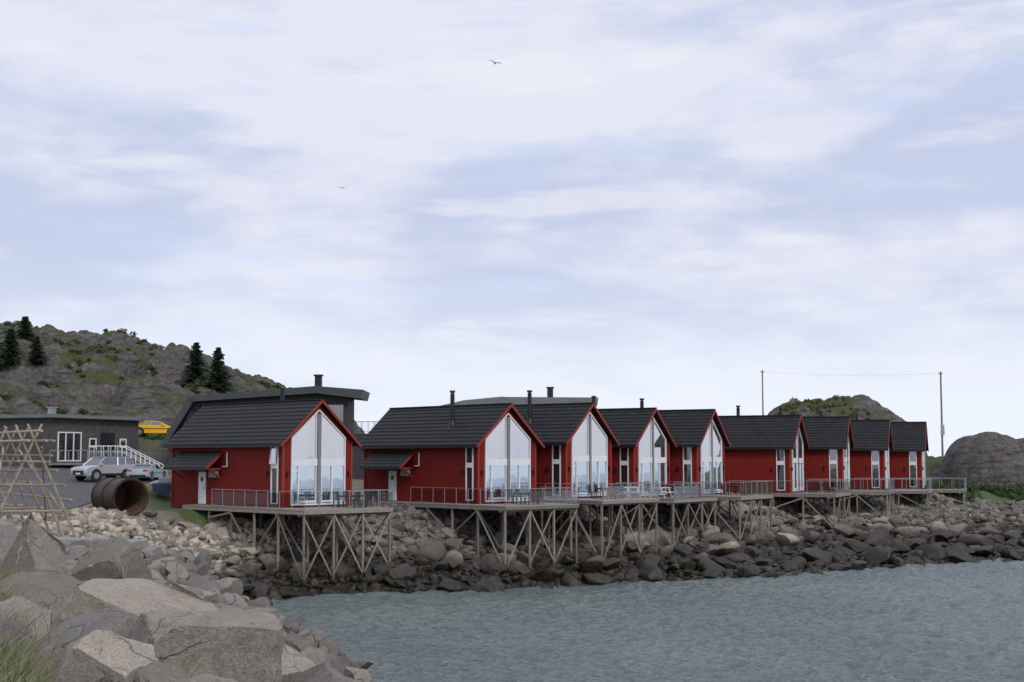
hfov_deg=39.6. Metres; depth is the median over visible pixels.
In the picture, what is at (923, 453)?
gable window
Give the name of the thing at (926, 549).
boulder
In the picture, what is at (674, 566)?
boulder
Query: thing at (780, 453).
side window
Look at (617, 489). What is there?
chair
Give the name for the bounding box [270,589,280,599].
boulder
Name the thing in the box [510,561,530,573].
boulder
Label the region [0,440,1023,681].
ground
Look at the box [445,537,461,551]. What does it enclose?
boulder
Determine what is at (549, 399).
grey roofed building
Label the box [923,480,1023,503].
shore shrubs
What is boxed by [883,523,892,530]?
boulder
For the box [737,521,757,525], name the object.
boulder
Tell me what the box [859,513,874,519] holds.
boulder
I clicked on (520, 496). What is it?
table
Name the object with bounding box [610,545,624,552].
boulder
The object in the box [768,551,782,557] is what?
boulder
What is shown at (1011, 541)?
boulder
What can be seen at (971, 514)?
shore rubble
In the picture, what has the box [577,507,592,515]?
boulder
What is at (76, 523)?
boulder
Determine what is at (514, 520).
boulder
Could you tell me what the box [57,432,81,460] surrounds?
sliding door
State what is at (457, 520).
boulder
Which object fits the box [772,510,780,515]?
boulder
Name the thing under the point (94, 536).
boulder
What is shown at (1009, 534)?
boulder
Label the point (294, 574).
boulder
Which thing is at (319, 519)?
boulder
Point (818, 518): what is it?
boulder
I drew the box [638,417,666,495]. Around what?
gable window
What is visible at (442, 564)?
boulder
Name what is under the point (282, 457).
cabin
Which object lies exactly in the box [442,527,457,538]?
boulder
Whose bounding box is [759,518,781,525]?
boulder
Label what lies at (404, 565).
boulder
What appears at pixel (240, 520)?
boulder
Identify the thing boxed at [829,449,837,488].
side window
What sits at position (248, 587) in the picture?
boulder
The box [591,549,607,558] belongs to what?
boulder
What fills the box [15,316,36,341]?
spruce tree
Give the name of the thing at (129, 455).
outdoor stair
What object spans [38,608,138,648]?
boulder
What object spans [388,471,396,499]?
door
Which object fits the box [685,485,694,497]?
chair
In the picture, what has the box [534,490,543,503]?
chair
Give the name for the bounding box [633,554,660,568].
boulder
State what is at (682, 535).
boulder
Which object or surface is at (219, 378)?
spruce tree
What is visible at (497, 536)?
boulder
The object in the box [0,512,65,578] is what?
boulder
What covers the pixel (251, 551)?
boulder
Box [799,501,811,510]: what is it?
boulder
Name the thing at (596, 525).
boulder
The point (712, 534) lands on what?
boulder
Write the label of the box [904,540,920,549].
boulder
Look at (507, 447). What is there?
gable window
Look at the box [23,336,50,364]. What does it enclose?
spruce tree
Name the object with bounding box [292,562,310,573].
boulder
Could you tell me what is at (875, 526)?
boulder
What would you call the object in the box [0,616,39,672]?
boulder
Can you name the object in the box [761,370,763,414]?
utility pole
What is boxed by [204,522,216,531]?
boulder
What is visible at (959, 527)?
boulder
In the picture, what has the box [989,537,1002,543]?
boulder
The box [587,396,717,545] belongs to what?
cabin
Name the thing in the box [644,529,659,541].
boulder
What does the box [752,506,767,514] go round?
boulder
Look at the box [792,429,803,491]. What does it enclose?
gable window
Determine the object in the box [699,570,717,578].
boulder
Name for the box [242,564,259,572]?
boulder
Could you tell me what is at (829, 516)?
boulder
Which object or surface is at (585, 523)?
boulder
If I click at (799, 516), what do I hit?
boulder
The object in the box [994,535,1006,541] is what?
boulder
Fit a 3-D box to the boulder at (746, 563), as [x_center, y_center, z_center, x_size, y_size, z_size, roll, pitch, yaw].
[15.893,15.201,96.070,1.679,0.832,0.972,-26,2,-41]
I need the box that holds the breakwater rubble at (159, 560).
[30,537,373,681]
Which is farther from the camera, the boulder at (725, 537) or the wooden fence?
the wooden fence
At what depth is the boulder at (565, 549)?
95.90 m
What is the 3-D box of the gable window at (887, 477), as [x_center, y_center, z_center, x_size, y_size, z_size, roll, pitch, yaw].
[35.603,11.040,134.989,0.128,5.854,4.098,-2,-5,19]
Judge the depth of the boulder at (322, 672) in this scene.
15.59 m
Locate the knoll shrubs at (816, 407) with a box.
[778,395,871,419]
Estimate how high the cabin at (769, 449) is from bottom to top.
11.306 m
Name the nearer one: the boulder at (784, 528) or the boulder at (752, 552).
the boulder at (752, 552)
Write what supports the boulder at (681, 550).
on the ground at (162, 507)
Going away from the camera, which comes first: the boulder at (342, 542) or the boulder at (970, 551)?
the boulder at (342, 542)
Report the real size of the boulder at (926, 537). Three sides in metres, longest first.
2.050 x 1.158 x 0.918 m
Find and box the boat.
[151,477,171,495]
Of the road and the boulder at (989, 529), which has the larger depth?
the boulder at (989, 529)
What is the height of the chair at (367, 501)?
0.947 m
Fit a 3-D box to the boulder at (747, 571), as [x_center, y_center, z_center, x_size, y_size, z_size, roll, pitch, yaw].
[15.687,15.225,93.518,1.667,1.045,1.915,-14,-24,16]
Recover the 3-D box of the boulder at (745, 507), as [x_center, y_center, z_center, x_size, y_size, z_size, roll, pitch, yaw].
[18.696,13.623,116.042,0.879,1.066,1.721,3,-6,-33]
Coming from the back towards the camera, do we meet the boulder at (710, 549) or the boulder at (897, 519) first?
the boulder at (897, 519)
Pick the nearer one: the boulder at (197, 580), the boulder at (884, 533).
the boulder at (197, 580)
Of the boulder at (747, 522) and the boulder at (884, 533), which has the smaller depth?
the boulder at (747, 522)
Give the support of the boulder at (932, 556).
on the ground at (162, 507)
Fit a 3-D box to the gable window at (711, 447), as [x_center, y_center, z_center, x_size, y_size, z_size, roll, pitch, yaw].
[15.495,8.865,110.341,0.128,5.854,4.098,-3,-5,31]
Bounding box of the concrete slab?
[55,537,147,544]
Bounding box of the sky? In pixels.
[0,0,1023,456]
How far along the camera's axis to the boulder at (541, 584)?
85.35 m
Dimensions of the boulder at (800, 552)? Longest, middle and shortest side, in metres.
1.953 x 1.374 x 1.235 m
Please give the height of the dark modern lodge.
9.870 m
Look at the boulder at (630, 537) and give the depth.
98.76 m
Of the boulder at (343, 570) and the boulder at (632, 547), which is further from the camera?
the boulder at (632, 547)
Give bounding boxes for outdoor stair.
[89,446,163,467]
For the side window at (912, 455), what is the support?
in the cabin at (907, 456)
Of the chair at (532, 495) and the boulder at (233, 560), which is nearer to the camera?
the boulder at (233, 560)
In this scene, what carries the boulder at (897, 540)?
on the ground at (162, 507)
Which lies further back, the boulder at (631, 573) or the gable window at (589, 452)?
the gable window at (589, 452)
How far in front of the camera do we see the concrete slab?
53.70 m
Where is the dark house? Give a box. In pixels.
[0,407,169,467]
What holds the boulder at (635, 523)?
on the ground at (162, 507)
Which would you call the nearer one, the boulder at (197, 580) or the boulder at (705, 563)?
the boulder at (197, 580)
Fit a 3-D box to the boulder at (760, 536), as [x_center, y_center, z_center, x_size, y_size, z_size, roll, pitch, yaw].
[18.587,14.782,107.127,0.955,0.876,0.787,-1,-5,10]
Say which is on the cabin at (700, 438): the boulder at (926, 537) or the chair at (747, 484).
the chair at (747, 484)
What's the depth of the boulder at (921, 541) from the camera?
112.33 m
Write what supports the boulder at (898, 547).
on the ground at (162, 507)
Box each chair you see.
[332,491,343,506]
[343,491,353,506]
[350,492,360,507]
[360,492,371,507]
[362,491,373,506]
[506,489,516,503]
[515,489,525,503]
[524,490,534,504]
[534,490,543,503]
[588,485,596,498]
[594,485,600,498]
[606,485,616,498]
[611,485,620,498]
[614,485,623,498]
[665,484,674,496]
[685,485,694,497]
[691,484,699,496]
[741,483,748,494]
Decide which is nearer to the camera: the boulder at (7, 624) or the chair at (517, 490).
the boulder at (7, 624)
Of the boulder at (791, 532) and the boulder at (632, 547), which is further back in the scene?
the boulder at (791, 532)
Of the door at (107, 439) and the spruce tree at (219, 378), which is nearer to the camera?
the door at (107, 439)
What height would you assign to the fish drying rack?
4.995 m
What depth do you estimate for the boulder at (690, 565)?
93.57 m
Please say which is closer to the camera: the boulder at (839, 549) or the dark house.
the boulder at (839, 549)
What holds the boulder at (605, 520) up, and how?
on the ground at (162, 507)
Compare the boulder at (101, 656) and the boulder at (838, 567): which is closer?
the boulder at (101, 656)
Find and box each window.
[89,438,96,446]
[119,439,126,447]
[269,447,278,503]
[290,409,345,505]
[328,405,342,421]
[465,448,472,500]
[485,413,530,501]
[552,445,560,495]
[571,412,607,496]
[620,448,628,494]
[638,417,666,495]
[683,447,691,492]
[700,419,722,493]
[776,449,784,490]
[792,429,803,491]
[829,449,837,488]
[843,437,849,488]
[871,451,879,487]
[885,451,889,488]
[909,452,916,486]
[922,452,925,487]
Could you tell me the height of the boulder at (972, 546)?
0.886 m
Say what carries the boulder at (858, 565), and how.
on the ground at (162, 507)
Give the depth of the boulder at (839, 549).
105.47 m
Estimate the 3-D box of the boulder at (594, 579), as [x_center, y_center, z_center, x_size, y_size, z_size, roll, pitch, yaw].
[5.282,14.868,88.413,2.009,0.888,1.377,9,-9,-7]
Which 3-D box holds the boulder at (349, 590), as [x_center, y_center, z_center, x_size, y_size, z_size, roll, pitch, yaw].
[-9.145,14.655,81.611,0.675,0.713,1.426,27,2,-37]
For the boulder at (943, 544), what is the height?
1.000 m
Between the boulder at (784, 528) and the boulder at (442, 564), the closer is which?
the boulder at (442, 564)
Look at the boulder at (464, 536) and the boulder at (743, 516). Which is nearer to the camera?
the boulder at (464, 536)
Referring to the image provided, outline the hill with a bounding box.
[0,321,364,439]
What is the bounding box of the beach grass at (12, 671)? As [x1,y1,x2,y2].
[0,562,208,681]
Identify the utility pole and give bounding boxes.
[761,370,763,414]
[940,371,944,459]
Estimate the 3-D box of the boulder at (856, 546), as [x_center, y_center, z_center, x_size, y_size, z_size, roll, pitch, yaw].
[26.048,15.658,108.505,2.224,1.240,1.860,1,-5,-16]
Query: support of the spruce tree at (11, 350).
on the hill
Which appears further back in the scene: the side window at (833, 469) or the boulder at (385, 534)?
the side window at (833, 469)
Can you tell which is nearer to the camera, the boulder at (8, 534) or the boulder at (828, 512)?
the boulder at (8, 534)
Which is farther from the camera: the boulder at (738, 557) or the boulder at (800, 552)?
the boulder at (800, 552)
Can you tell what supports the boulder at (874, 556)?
on the ground at (162, 507)
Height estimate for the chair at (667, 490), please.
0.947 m
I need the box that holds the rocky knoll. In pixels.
[768,394,1023,486]
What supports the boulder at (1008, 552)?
on the ground at (162, 507)
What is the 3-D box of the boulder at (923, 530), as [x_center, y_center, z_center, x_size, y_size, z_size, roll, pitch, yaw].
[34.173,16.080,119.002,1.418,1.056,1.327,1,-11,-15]
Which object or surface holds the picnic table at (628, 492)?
on the cabin at (578, 440)
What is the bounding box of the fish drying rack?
[0,423,77,536]
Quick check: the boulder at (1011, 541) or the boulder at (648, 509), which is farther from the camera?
the boulder at (1011, 541)
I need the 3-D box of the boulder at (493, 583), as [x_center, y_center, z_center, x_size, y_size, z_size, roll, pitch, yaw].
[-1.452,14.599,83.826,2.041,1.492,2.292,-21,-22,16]
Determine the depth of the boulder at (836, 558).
101.55 m
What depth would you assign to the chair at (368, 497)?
86.10 m
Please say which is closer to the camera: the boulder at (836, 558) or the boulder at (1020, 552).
the boulder at (836, 558)
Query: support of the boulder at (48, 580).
on the ground at (162, 507)
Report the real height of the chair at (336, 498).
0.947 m
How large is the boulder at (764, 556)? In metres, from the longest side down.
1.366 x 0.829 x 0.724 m
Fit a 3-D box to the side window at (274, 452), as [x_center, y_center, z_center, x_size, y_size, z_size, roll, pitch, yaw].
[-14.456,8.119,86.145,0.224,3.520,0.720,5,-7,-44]
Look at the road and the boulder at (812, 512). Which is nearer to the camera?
the road
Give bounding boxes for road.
[0,468,171,516]
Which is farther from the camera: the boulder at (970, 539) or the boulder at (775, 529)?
the boulder at (970, 539)
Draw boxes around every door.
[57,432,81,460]
[100,433,114,455]
[198,472,205,503]
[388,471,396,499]
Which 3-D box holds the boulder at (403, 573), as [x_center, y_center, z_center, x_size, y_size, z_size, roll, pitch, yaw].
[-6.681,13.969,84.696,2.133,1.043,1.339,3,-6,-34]
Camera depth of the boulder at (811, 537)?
109.19 m
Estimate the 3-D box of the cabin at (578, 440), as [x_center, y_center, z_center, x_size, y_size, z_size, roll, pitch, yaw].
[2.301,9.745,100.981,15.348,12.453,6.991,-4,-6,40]
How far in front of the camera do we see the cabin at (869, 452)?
133.17 m
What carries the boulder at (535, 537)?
on the ground at (162, 507)
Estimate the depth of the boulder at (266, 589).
77.64 m
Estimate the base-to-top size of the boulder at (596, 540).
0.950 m
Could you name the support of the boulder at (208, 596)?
on the ground at (162, 507)
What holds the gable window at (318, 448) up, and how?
in the cabin at (282, 457)
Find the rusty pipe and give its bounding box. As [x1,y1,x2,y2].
[91,477,148,516]
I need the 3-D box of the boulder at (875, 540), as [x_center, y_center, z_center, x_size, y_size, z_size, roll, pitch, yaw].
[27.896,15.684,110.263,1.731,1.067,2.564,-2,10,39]
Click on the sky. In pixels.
(669, 204)
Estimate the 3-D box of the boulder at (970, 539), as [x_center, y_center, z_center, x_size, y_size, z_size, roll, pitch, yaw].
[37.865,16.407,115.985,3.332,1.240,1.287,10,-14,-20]
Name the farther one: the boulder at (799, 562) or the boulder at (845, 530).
the boulder at (845, 530)
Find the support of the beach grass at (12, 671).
on the ground at (162, 507)
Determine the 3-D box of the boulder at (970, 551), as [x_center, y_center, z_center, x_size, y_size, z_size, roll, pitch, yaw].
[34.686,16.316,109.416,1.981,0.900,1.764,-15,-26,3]
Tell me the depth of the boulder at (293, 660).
20.58 m
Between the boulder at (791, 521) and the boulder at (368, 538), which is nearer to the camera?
the boulder at (368, 538)
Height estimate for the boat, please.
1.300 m
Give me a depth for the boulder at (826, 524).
117.26 m
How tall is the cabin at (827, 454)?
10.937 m
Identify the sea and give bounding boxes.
[271,557,1023,681]
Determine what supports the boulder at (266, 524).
on the ground at (162, 507)
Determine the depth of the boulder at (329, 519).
91.15 m
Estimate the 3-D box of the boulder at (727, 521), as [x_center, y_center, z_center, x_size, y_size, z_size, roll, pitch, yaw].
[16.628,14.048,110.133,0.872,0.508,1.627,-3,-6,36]
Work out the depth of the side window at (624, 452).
104.04 m
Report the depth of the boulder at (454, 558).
87.37 m
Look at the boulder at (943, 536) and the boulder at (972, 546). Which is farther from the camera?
the boulder at (943, 536)
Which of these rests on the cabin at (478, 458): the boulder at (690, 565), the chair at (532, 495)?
the chair at (532, 495)
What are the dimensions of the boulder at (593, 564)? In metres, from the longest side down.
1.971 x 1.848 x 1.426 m
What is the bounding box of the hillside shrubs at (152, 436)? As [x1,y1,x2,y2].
[0,320,281,439]
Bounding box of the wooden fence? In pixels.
[138,441,170,460]
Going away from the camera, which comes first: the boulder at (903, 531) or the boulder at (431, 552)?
the boulder at (431, 552)
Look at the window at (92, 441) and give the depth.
123.79 m
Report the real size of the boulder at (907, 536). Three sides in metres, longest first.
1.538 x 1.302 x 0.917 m
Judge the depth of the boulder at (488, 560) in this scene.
88.58 m
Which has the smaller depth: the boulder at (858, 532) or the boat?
the boat
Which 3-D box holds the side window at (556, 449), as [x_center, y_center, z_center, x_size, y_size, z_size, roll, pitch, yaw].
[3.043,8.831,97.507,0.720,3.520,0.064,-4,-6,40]
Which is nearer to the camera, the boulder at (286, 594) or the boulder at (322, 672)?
the boulder at (322, 672)
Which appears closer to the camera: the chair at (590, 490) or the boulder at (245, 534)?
the boulder at (245, 534)
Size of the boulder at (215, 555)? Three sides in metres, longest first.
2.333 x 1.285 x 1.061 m
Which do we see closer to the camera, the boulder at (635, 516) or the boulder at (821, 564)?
the boulder at (821, 564)
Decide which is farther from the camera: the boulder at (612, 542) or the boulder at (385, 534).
the boulder at (612, 542)
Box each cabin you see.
[163,388,392,581]
[356,390,578,567]
[512,390,658,557]
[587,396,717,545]
[640,398,772,541]
[718,405,850,527]
[779,407,894,517]
[819,411,932,509]
[855,413,966,504]
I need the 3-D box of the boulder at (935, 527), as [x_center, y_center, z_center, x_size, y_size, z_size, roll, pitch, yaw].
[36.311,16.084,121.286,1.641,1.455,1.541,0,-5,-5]
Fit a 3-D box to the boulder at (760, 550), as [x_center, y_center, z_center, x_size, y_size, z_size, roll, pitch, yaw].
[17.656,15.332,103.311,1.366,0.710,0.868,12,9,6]
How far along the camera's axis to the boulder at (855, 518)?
120.72 m
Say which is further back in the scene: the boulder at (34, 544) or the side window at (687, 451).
the side window at (687, 451)
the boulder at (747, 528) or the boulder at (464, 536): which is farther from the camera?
the boulder at (747, 528)
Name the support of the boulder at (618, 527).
on the ground at (162, 507)
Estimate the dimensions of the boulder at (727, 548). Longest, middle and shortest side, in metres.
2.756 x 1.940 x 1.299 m
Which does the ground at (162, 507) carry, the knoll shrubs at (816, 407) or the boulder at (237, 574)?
the boulder at (237, 574)
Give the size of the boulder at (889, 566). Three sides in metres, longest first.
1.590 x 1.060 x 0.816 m
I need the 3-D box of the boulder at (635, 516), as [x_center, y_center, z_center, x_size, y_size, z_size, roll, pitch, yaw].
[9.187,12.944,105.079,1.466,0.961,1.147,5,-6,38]
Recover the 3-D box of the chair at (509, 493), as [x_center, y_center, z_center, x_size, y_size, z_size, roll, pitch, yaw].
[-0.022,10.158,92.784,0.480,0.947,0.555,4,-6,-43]
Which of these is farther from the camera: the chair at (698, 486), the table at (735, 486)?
the table at (735, 486)
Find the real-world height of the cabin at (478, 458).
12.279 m
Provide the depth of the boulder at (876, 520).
120.79 m
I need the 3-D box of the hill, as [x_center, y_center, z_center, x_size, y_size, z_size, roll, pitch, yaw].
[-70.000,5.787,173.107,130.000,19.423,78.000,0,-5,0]
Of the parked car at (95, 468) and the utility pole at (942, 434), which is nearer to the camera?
the parked car at (95, 468)
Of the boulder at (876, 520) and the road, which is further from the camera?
the boulder at (876, 520)
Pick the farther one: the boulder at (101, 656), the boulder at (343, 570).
the boulder at (343, 570)
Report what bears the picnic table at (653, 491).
on the cabin at (641, 451)
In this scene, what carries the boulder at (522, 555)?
on the ground at (162, 507)
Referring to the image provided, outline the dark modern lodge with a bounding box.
[159,374,377,479]
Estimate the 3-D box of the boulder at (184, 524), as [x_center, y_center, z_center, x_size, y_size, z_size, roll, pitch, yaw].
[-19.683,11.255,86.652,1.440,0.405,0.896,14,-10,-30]
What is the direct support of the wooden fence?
on the ground at (162, 507)
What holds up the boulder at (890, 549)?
on the ground at (162, 507)
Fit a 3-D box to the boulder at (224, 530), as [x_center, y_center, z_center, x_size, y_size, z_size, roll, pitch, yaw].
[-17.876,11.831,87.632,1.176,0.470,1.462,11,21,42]
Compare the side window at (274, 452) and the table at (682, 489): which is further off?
the table at (682, 489)
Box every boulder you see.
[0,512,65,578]
[0,524,19,564]
[0,570,81,614]
[0,595,51,640]
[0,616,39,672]
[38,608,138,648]
[51,578,219,628]
[52,630,158,681]
[66,520,81,526]
[66,559,76,563]
[68,536,152,580]
[87,535,104,537]
[124,661,189,681]
[127,609,283,681]
[153,580,217,601]
[162,572,225,593]
[177,521,200,527]
[187,674,237,681]
[193,548,221,559]
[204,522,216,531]
[210,602,281,624]
[213,526,229,537]
[222,555,240,565]
[231,572,251,583]
[234,517,250,524]
[236,532,248,538]
[241,547,259,555]
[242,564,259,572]
[243,584,254,591]
[251,582,270,594]
[258,553,289,572]
[262,517,275,529]
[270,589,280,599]
[279,590,298,598]
[282,643,315,674]
[282,663,358,681]
[289,568,307,582]
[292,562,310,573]
[309,516,326,522]
[326,516,341,529]
[327,562,355,580]
[338,536,348,549]
[344,587,357,593]
[350,544,360,557]
[358,566,373,575]
[359,525,376,531]
[359,534,378,543]
[378,559,393,568]
[382,531,399,537]
[386,567,417,581]
[398,564,409,566]
[412,541,445,564]
[435,559,448,570]
[436,578,466,591]
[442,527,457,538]
[443,550,463,571]
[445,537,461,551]
[449,517,463,523]
[458,534,469,540]
[467,575,504,591]
[473,535,486,544]
[480,553,499,571]
[490,532,500,547]
[495,562,514,574]
[496,543,518,553]
[498,553,516,563]
[506,516,519,524]
[508,533,519,542]
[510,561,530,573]
[516,551,533,564]
[526,567,561,582]
[531,530,546,546]
[536,581,549,588]
[555,522,569,530]
[557,530,580,539]
[560,546,569,552]
[561,555,573,564]
[561,571,584,586]
[572,520,591,530]
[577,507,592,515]
[577,551,589,560]
[578,535,607,544]
[578,555,605,572]
[581,573,612,584]
[591,519,603,530]
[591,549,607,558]
[599,516,607,526]
[603,557,620,570]
[604,539,615,545]
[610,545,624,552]
[615,525,630,535]
[617,531,646,544]
[624,568,639,578]
[627,540,649,551]
[630,509,643,520]
[632,520,644,527]
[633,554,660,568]
[637,563,663,581]
[643,506,654,517]
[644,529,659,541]
[658,529,671,541]
[658,545,673,558]
[666,563,680,570]
[667,573,677,580]
[673,544,689,556]
[674,531,697,540]
[677,561,697,570]
[681,506,697,515]
[689,552,707,562]
[697,524,712,533]
[698,555,724,576]
[699,544,717,554]
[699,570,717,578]
[701,526,720,542]
[713,557,736,568]
[715,541,739,556]
[717,532,741,545]
[722,519,734,525]
[724,553,749,562]
[735,502,749,512]
[736,566,762,577]
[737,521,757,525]
[738,514,749,520]
[738,524,758,532]
[741,534,755,544]
[742,560,755,565]
[744,547,756,556]
[748,546,763,552]
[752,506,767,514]
[752,531,764,541]
[753,557,768,565]
[758,552,770,558]
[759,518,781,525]
[764,530,775,541]
[765,527,778,532]
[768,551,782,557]
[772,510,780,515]
[775,532,799,546]
[779,524,791,531]
[780,504,792,510]
[780,556,806,569]
[783,517,797,525]
[783,531,798,536]
[796,513,815,519]
[798,547,818,561]
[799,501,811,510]
[802,531,819,544]
[802,549,831,563]
[804,508,816,515]
[807,527,817,531]
[813,515,824,522]
[814,563,825,567]
[822,518,832,528]
[824,510,833,514]
[824,515,836,521]
[827,564,851,570]
[830,544,857,555]
[830,553,841,562]
[832,523,855,536]
[840,538,872,552]
[846,516,865,521]
[850,560,867,569]
[852,529,869,536]
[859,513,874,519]
[863,534,887,546]
[863,548,890,565]
[867,523,882,529]
[868,528,889,539]
[871,517,890,523]
[880,564,894,568]
[882,546,893,554]
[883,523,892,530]
[888,556,904,566]
[889,514,903,524]
[889,541,911,554]
[890,538,902,542]
[892,526,919,535]
[902,534,915,539]
[903,538,926,544]
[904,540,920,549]
[904,550,922,557]
[914,543,943,559]
[915,527,928,533]
[916,533,931,543]
[926,553,940,560]
[929,521,947,534]
[933,542,949,547]
[935,532,953,541]
[943,543,962,556]
[946,546,979,563]
[947,523,967,531]
[958,534,993,545]
[961,548,975,554]
[967,545,979,548]
[971,545,995,556]
[983,525,999,534]
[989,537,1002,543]
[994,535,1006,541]
[1000,546,1022,560]
[1002,530,1021,540]
[1003,538,1017,544]
[1014,549,1023,558]
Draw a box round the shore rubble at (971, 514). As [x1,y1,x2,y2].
[13,487,1023,604]
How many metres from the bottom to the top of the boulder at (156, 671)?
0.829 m
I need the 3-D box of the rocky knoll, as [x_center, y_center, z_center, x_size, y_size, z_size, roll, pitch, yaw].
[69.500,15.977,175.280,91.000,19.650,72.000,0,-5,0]
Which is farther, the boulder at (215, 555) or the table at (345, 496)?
the table at (345, 496)
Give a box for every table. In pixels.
[337,495,365,507]
[513,493,536,504]
[593,488,611,498]
[611,487,645,497]
[648,487,674,497]
[672,487,690,497]
[728,485,744,494]
[816,484,828,492]
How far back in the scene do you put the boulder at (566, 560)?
92.38 m
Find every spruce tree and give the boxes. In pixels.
[0,328,26,364]
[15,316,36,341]
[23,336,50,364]
[175,342,210,386]
[198,347,237,392]
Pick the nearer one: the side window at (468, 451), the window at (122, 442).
the side window at (468, 451)
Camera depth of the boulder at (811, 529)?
113.30 m
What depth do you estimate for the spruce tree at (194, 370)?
167.88 m
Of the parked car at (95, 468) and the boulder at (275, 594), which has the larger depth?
the parked car at (95, 468)
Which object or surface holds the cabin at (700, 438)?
on the ground at (162, 507)
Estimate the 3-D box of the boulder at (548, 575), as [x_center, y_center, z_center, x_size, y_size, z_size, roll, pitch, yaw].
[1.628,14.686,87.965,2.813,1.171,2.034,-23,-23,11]
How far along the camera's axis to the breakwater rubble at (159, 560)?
32.09 m
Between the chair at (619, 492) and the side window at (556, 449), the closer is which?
the chair at (619, 492)
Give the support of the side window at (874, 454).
in the cabin at (869, 452)
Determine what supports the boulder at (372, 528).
on the ground at (162, 507)
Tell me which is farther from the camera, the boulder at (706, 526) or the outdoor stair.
the outdoor stair
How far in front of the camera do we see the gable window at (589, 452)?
98.93 m
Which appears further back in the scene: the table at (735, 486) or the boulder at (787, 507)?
the boulder at (787, 507)
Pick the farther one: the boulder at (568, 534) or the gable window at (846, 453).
the gable window at (846, 453)
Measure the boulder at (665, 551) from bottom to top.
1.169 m
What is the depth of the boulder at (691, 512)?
109.31 m
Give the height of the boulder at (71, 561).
1.266 m
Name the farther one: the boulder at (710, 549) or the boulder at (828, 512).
the boulder at (828, 512)
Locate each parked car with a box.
[70,456,134,480]
[126,464,167,480]
[138,421,169,436]
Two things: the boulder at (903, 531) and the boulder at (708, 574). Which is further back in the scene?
the boulder at (903, 531)
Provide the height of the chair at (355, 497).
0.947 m
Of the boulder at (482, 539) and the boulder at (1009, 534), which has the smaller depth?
the boulder at (482, 539)
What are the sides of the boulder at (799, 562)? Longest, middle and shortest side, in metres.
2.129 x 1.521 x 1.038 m
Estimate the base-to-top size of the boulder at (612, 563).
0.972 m
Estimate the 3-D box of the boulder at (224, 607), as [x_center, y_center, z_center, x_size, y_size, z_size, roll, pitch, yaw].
[-4.205,4.563,21.275,1.704,1.255,1.083,4,-6,-39]
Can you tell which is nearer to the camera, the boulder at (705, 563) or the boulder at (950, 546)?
the boulder at (705, 563)
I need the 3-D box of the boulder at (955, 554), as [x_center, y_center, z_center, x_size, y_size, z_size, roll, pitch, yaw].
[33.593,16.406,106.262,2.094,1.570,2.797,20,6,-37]
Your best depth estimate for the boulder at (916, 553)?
106.60 m
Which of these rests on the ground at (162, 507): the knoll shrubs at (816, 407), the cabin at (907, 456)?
the cabin at (907, 456)
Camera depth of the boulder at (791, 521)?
115.13 m
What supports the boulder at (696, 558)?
on the ground at (162, 507)
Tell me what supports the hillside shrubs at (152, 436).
on the hill
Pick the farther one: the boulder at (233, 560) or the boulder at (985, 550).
the boulder at (985, 550)
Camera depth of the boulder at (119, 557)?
26.51 m
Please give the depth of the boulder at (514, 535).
95.37 m
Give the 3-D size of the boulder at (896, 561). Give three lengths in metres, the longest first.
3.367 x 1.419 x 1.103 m
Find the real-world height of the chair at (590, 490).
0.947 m
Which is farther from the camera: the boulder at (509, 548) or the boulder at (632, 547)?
the boulder at (632, 547)
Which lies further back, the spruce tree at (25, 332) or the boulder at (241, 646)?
the spruce tree at (25, 332)
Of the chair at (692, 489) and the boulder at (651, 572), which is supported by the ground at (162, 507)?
the boulder at (651, 572)
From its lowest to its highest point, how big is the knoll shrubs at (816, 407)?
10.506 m
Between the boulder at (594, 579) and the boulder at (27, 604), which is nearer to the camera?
the boulder at (27, 604)
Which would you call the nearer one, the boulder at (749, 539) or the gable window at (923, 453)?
the boulder at (749, 539)
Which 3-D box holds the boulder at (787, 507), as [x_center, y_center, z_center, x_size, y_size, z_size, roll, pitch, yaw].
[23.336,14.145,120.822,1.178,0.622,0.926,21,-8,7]
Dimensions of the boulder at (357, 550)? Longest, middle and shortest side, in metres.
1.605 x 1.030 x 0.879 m
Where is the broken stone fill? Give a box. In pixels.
[0,507,373,588]
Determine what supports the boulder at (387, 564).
on the ground at (162, 507)
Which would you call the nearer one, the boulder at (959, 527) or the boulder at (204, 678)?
the boulder at (204, 678)
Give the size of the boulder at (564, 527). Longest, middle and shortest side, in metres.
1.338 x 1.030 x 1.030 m
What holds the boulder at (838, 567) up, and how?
on the ground at (162, 507)
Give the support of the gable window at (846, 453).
in the cabin at (827, 454)
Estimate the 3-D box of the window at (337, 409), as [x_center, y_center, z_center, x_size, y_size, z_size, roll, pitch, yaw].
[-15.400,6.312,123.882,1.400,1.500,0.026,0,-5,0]
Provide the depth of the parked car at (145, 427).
134.05 m
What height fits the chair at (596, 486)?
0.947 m
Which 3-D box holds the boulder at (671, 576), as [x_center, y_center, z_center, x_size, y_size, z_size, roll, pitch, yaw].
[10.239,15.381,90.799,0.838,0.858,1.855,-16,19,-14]
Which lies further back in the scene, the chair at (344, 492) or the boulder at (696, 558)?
the boulder at (696, 558)
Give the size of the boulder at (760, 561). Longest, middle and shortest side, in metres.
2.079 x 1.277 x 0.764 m
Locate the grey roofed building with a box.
[440,387,597,405]
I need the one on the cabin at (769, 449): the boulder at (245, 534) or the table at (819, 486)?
the table at (819, 486)
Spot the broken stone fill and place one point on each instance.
(124, 530)
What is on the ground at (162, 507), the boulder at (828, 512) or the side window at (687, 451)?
the boulder at (828, 512)
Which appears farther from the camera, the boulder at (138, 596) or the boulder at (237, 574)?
the boulder at (237, 574)
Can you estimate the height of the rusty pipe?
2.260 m
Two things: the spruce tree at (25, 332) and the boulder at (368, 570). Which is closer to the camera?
the boulder at (368, 570)

